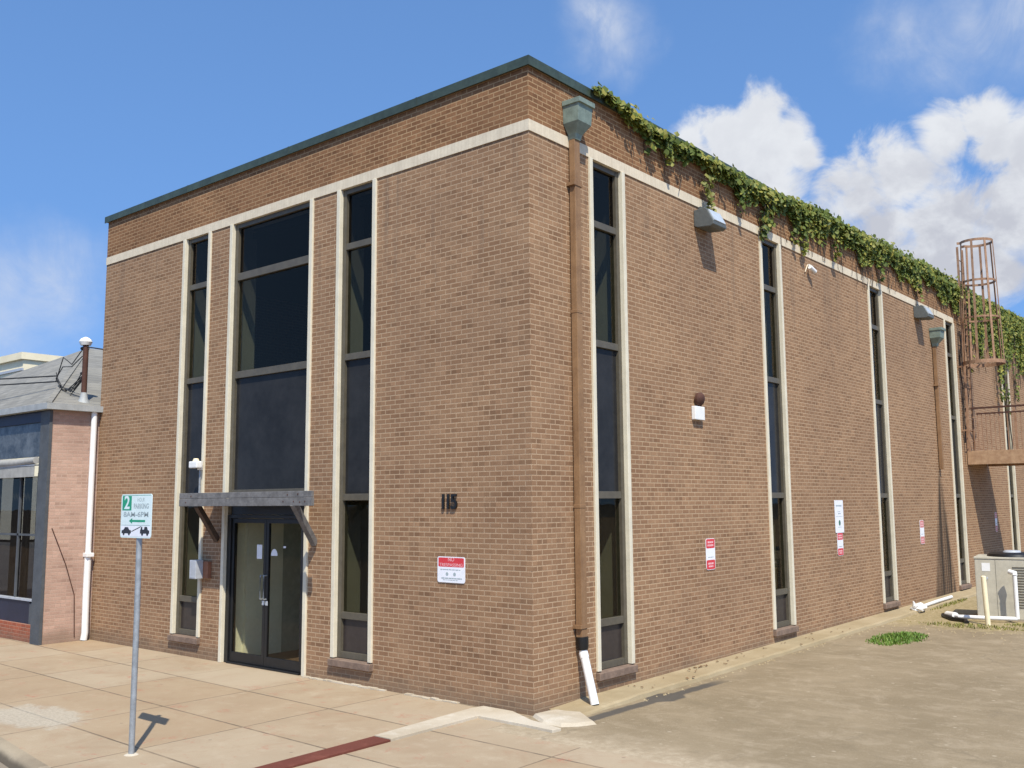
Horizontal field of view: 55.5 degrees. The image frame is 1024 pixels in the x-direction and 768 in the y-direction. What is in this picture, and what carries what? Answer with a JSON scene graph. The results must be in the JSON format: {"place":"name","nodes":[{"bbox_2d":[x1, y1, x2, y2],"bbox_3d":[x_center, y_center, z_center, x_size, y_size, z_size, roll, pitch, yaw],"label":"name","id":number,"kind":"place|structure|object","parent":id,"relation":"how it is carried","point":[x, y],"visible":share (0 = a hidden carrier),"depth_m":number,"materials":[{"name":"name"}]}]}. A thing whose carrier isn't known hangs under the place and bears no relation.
{"place":"outdoors","nodes":[
{"label":"outdoors","id":0,"kind":"place"},
{"bbox_2d":[0,637,684,767],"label":"sidewalk","id":1,"kind":"structure","parent":0,"point":[65,705],"depth_m":11.97,"materials":[{"name":"concrete"}]},
{"bbox_2d":[120,494,152,755],"bbox_3d":[-4.076,2.601,10.515,0.640,2.803,0.150,-6,-9,40],"label":"street sign","id":2,"kind":"object","parent":1,"relation":"on","point":[136,516],"visible":1,"depth_m":10.52,"materials":[{"name":"metal"}]},
{"bbox_2d":[255,736,390,767],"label":"red kerb strip","id":3,"kind":"object","parent":1,"relation":"on","point":[327,753],"visible":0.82,"depth_m":10.24,"materials":[{"name":"brick"}]},
{"bbox_2d":[302,676,459,703],"bbox_3d":[-1.945,4.340,13.842,3.209,0.023,0.090,-6,-9,40],"label":"mortar edging","id":4,"kind":"object","parent":1,"relation":"on","point":[378,689],"visible":1,"depth_m":13.88,"materials":[{"name":"white paint"}]},
{"bbox_2d":[375,706,560,741],"bbox_3d":[-0.420,4.032,11.314,1.579,0.064,1.954,-6,-9,40],"label":"white kerb strip","id":5,"kind":"object","parent":1,"relation":"on","point":[497,715],"visible":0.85,"depth_m":11.64,"materials":[{"name":"paint"}]},
{"bbox_2d":[0,0,1023,356],"label":"sky","id":6,"kind":"structure","parent":0,"point":[903,120],"materials":[{"name":"blue"}]},
{"bbox_2d":[486,596,1023,767],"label":"parking lot","id":7,"kind":"structure","parent":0,"point":[934,699],"depth_m":12.14,"materials":[{"name":"beige concrete"}]},
{"bbox_2d":[533,709,596,726],"bbox_3d":[0.622,4.079,11.910,0.933,0.060,0.661,-24,-24,73],"label":"concrete patch","id":8,"kind":"object","parent":7,"relation":"on","point":[559,718],"visible":0.98,"depth_m":11.74,"materials":[{"name":"beige concrete"}]},
{"bbox_2d":[550,586,975,715],"bbox_3d":[11.411,5.443,24.887,0.548,0.377,33.480,-6,-9,40],"label":"concrete apron","id":9,"kind":"object","parent":7,"relation":"on","point":[619,696],"visible":0.67,"depth_m":15.47,"materials":[{"name":"beige concrete"}]},
{"bbox_2d":[628,628,850,686],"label":"fallen leaves","id":10,"kind":"object","parent":9,"relation":"on","point":[728,660],"visible":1,"depth_m":15.07,"materials":[{"name":"brown plant"}]},
{"bbox_2d":[910,601,926,612],"bbox_3d":[9.249,5.051,22.062,0.311,0.284,0.603,-6,-9,40],"label":"plastic bag","id":11,"kind":"object","parent":9,"relation":"on","point":[919,607],"visible":1,"depth_m":21.88,"materials":[{"name":"white plastic"}]},
{"bbox_2d":[925,595,952,606],"bbox_3d":[10.169,5.200,23.250,0.089,0.101,2.452,-6,-9,38],"label":"plastic pipe","id":12,"kind":"object","parent":9,"relation":"on","point":[939,600],"visible":0.79,"depth_m":23.29,"materials":[{"name":"white plastic"}]},
{"bbox_2d":[930,598,966,609],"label":"weeds","id":13,"kind":"object","parent":7,"relation":"on","point":[950,603],"visible":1,"depth_m":23.45,"materials":[{"name":"yellow plant"}]},
{"bbox_2d":[941,613,968,623],"bbox_3d":[9.370,4.983,20.620,0.217,0.125,1.162,0,-7,-3],"label":"black hose","id":14,"kind":"object","parent":7,"relation":"on","point":[956,619],"visible":0.93,"depth_m":20.45,"materials":[{"name":"black rubber"}]},
{"bbox_2d":[910,621,1023,630],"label":"weeds","id":15,"kind":"object","parent":7,"relation":"on","point":[971,625],"visible":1,"depth_m":19.61,"materials":[{"name":"yellow plant"}]},
{"bbox_2d":[944,569,1019,620],"bbox_3d":[9.850,4.452,20.526,1.505,1.084,0.441,-6,-9,40],"label":"drain line","id":16,"kind":"object","parent":7,"relation":"on","point":[1013,573],"visible":0.86,"depth_m":20.18,"materials":[{"name":"white plastic"}]},
{"bbox_2d":[981,576,990,624],"bbox_3d":[9.697,4.446,19.904,0.145,1.022,0.110,-18,-19,68],"label":"bollard pipe","id":17,"kind":"object","parent":7,"relation":"on","point":[985,600],"visible":0.91,"depth_m":19.86,"materials":[{"name":"beige metal"}]},
{"bbox_2d":[972,550,1023,621],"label":"air conditioner","id":18,"kind":"object","parent":7,"relation":"on","point":[994,567],"visible":0.69,"depth_m":20.60,"materials":[{"name":"metal"}]},
{"bbox_2d":[1004,623,1023,627],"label":"weeds","id":19,"kind":"object","parent":7,"relation":"on","point":[1019,625],"visible":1,"depth_m":19.70,"materials":[{"name":"yellow plant"}]},
{"bbox_2d":[644,599,1021,700],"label":"gravel","id":20,"kind":"structure","parent":0,"point":[867,631],"depth_m":18.64,"materials":[{"name":"beige gravel"}]},
{"bbox_2d":[865,630,928,645],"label":"grass","id":21,"kind":"structure","parent":0,"point":[886,640],"depth_m":17.91,"materials":[{"name":"green plant"}]},
{"label":"road","id":22,"kind":"structure","parent":0,"visible":0},
{"bbox_2d":[0,737,50,767],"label":"kerb","id":23,"kind":"structure","parent":22,"relation":"on","point":[12,755],"depth_m":10.37,"materials":[{"name":"concrete"}]},
{"label":"ground","id":24,"kind":"structure","parent":0,"visible":0},
{"bbox_2d":[0,352,63,475],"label":"warehouse","id":25,"kind":"structure","parent":24,"relation":"on","point":[11,364],"depth_m":78.03,"materials":[{"name":"beige"}]},
{"bbox_2d":[0,348,102,644],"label":"neighbour shop","id":26,"kind":"structure","parent":24,"relation":"on","point":[46,427],"depth_m":19.34,"materials":[{"name":"brick"}]},
{"bbox_2d":[0,477,34,596],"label":"window frame","id":27,"kind":"structure","parent":26,"relation":"in","point":[18,533],"depth_m":19.65,"materials":[{"name":"paint"}]},
{"bbox_2d":[0,476,37,598],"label":"window pane","id":28,"kind":"structure","parent":26,"relation":"in","point":[9,487],"depth_m":19.73,"materials":[{"name":"black glass"}]},
{"bbox_2d":[52,528,74,636],"bbox_3d":[-8.736,3.869,18.924,0.016,2.124,0.557,-6,-9,40],"label":"wall cable","id":29,"kind":"object","parent":26,"relation":"attached to","point":[70,582],"depth_m":19.01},
{"bbox_2d":[56,337,92,402],"bbox_3d":[-9.129,-0.214,20.227,1.321,1.430,0.320,-6,-9,40],"label":"service mast","id":30,"kind":"object","parent":26,"relation":"attached to","point":[84,342],"visible":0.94,"depth_m":19.91,"materials":[{"name":"grey metal"}]},
{"bbox_2d":[0,375,55,379],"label":"service wire","id":31,"kind":"object","parent":30,"relation":"attached to","point":[28,377],"visible":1,"depth_m":21.12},
{"bbox_2d":[0,381,57,385],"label":"service wire","id":32,"kind":"object","parent":30,"relation":"attached to","point":[28,383],"visible":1,"depth_m":21.07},
{"bbox_2d":[80,412,97,639],"bbox_3d":[-8.413,2.803,19.358,0.176,4.499,0.160,-6,-9,40],"label":"downpipe","id":33,"kind":"object","parent":26,"relation":"attached to","point":[88,555],"visible":1,"depth_m":19.31,"materials":[{"name":"white plastic"}]},
{"bbox_2d":[90,55,1023,725],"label":"brick building","id":34,"kind":"structure","parent":24,"relation":"on","point":[338,361],"depth_m":15.54,"materials":[{"name":"brown brick"}]},
{"bbox_2d":[167,232,211,644],"bbox_3d":[-5.625,0.919,17.697,0.934,7.319,0.590,-6,-9,40],"label":"window","id":35,"kind":"structure","parent":34,"relation":"in","point":[185,611],"depth_m":17.70,"materials":[{"name":"brown metal"}]},
{"bbox_2d":[189,458,202,492],"bbox_3d":[-5.545,1.613,17.072,0.250,0.610,0.162,-6,-9,40],"label":"wall floodlight","id":36,"kind":"object","parent":34,"relation":"attached to","point":[196,463],"depth_m":17.06,"materials":[{"name":"white paint"}]},
{"bbox_2d":[189,560,211,578],"bbox_3d":[-5.381,3.199,16.784,0.335,0.320,0.223,-6,-9,40],"label":"meter box","id":37,"kind":"object","parent":34,"relation":"attached to","point":[200,569],"visible":1,"depth_m":16.74,"materials":[{"name":"grey metal"}]},
{"bbox_2d":[224,515,303,674],"bbox_3d":[-4.035,3.169,15.926,0.422,2.878,2.264,6,-10,-43],"label":"door","id":38,"kind":"structure","parent":34,"relation":"in","point":[234,596],"depth_m":16.17,"materials":[{"name":"black metal"}]},
{"bbox_2d":[218,199,313,676],"bbox_3d":[-3.917,0.856,16.288,2.309,7.558,0.554,-6,-9,40],"label":"window","id":39,"kind":"structure","parent":34,"relation":"in","point":[268,409],"depth_m":16.41,"materials":[{"name":"glass"}]},
{"bbox_2d":[327,178,376,671],"bbox_3d":[-2.235,0.553,14.880,0.934,7.319,0.590,-6,-9,40],"label":"window","id":40,"kind":"structure","parent":34,"relation":"in","point":[351,630],"depth_m":14.85,"materials":[{"name":"brown metal"}]},
{"bbox_2d":[442,494,457,508],"bbox_3d":[-0.851,1.605,13.269,0.274,0.206,0.024,-6,-9,40],"label":"house number","id":41,"kind":"object","parent":34,"relation":"attached to","point":[448,502],"visible":1,"depth_m":13.27,"materials":[{"name":"black metal"}]},
{"bbox_2d":[437,556,464,583],"bbox_3d":[-0.822,2.513,13.154,0.510,0.345,0.010,-6,-9,40],"label":"wall sign","id":42,"kind":"object","parent":34,"relation":"attached to","point":[451,569],"visible":1,"depth_m":13.14,"materials":[{"name":"white"}]},
{"bbox_2d":[562,96,598,704],"bbox_3d":[0.990,0.104,13.138,0.394,8.176,0.370,-6,-9,40],"label":"downspout","id":43,"kind":"object","parent":34,"relation":"attached to","point":[577,116],"visible":1,"depth_m":13.21,"materials":[{"name":"brown metal"}]},
{"bbox_2d":[588,157,637,680],"bbox_3d":[1.236,0.427,14.050,0.590,7.319,0.934,-6,-9,40],"label":"window","id":44,"kind":"structure","parent":34,"relation":"in","point":[612,492],"depth_m":14.09,"materials":[{"name":"brown metal"}]},
{"bbox_2d":[692,392,704,420],"bbox_3d":[3.042,0.358,15.777,0.124,0.450,0.310,-6,-9,40],"label":"alarm box","id":45,"kind":"object","parent":34,"relation":"attached to","point":[698,411],"visible":1,"depth_m":15.74,"materials":[{"name":"white paint"}]},
{"bbox_2d":[694,207,725,232],"bbox_3d":[3.332,-2.794,16.344,0.370,0.420,0.460,-6,-9,40],"label":"wall lamp","id":46,"kind":"object","parent":34,"relation":"attached to","point":[708,220],"visible":1,"depth_m":16.20,"materials":[{"name":"white metal"}]},
{"bbox_2d":[705,538,715,569],"bbox_3d":[3.220,2.758,15.768,0.007,0.500,0.300,-6,-9,40],"label":"wall sign","id":47,"kind":"object","parent":34,"relation":"attached to","point":[710,553],"visible":1,"depth_m":15.76,"materials":[{"name":"red"}]},
{"bbox_2d":[758,235,798,636],"bbox_3d":[4.743,0.909,18.207,0.590,7.319,0.934,-6,-9,40],"label":"window","id":48,"kind":"structure","parent":34,"relation":"in","point":[770,262],"depth_m":18.23,"materials":[{"name":"brown metal"}]},
{"bbox_2d":[591,82,1023,449],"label":"climbing vine","id":49,"kind":"object","parent":34,"relation":"attached to","point":[853,238],"visible":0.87,"depth_m":20.91,"materials":[{"name":"green plant"}]},
{"bbox_2d":[805,264,816,273],"bbox_3d":[6.052,-2.347,19.744,0.302,0.199,0.147,5,-9,-40],"label":"security camera","id":50,"kind":"object","parent":34,"relation":"attached to","point":[812,268],"visible":1,"depth_m":19.72,"materials":[{"name":"white paint"}]},
{"bbox_2d":[834,500,843,532],"bbox_3d":[6.726,2.723,19.986,0.009,0.660,0.440,-6,-9,40],"label":"wall sign","id":51,"kind":"object","parent":34,"relation":"attached to","point":[839,517],"visible":1,"depth_m":19.97,"materials":[{"name":"grey"}]},
{"bbox_2d":[837,533,843,555],"bbox_3d":[6.728,3.279,19.921,0.007,0.460,0.300,-6,-9,40],"label":"wall sign","id":52,"kind":"object","parent":34,"relation":"attached to","point":[840,544],"visible":1,"depth_m":19.91,"materials":[{"name":"white"}]},
{"bbox_2d":[867,285,900,608],"bbox_3d":[8.314,1.399,22.439,0.590,7.319,0.934,-6,-9,40],"label":"window","id":53,"kind":"structure","parent":34,"relation":"in","point":[877,355],"depth_m":22.44,"materials":[{"name":"brown metal"}]},
{"bbox_2d":[920,520,924,543],"bbox_3d":[10.093,3.642,23.922,0.007,0.580,0.300,-6,-9,40],"label":"wall sign","id":54,"kind":"object","parent":34,"relation":"attached to","point":[922,537],"visible":1,"depth_m":23.92,"materials":[{"name":"white"}]},
{"bbox_2d":[913,304,933,319],"bbox_3d":[10.545,-1.863,24.901,0.370,0.420,0.460,-6,-9,40],"label":"wall lamp","id":55,"kind":"object","parent":34,"relation":"attached to","point":[921,312],"visible":1,"depth_m":24.75,"materials":[{"name":"white metal"}]},
{"bbox_2d":[929,327,945,468],"bbox_3d":[11.279,0.370,25.533,0.316,3.710,0.380,-6,-9,40],"label":"downspout","id":56,"kind":"object","parent":34,"relation":"attached to","point":[936,334],"visible":1,"depth_m":25.57,"materials":[{"name":"brown metal"}]},
{"bbox_2d":[943,319,971,589],"bbox_3d":[12.015,1.908,26.826,0.590,7.319,0.934,-6,-9,40],"label":"window","id":57,"kind":"structure","parent":34,"relation":"in","point":[949,335],"depth_m":26.82,"materials":[{"name":"black metal"}]},
{"bbox_2d":[956,237,1005,451],"bbox_3d":[13.232,-1.096,27.405,1.165,5.985,1.093,-6,-9,40],"label":"caged ladder","id":58,"kind":"object","parent":34,"relation":"attached to","point":[963,308],"visible":1,"depth_m":27.53,"materials":[{"name":"metal"}]},
{"bbox_2d":[965,404,1023,465],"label":"balcony","id":59,"kind":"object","parent":34,"relation":"attached to","point":[1005,457],"visible":0.98,"depth_m":26.98,"materials":[{"name":"metal"}]},
{"bbox_2d":[995,512,997,531],"bbox_3d":[14.556,4.146,29.227,0.007,0.580,0.220,-6,-9,40],"label":"wall sign","id":60,"kind":"object","parent":34,"relation":"attached to","point":[996,526],"visible":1,"depth_m":29.22,"materials":[{"name":"white"}]},
{"bbox_2d":[1001,357,1020,550],"bbox_3d":[15.901,2.354,31.189,0.194,7.204,0.910,-6,-9,40],"label":"window","id":61,"kind":"structure","parent":34,"relation":"in","point":[1011,473],"depth_m":31.22,"materials":[{"name":"beige metal"}]}
]}

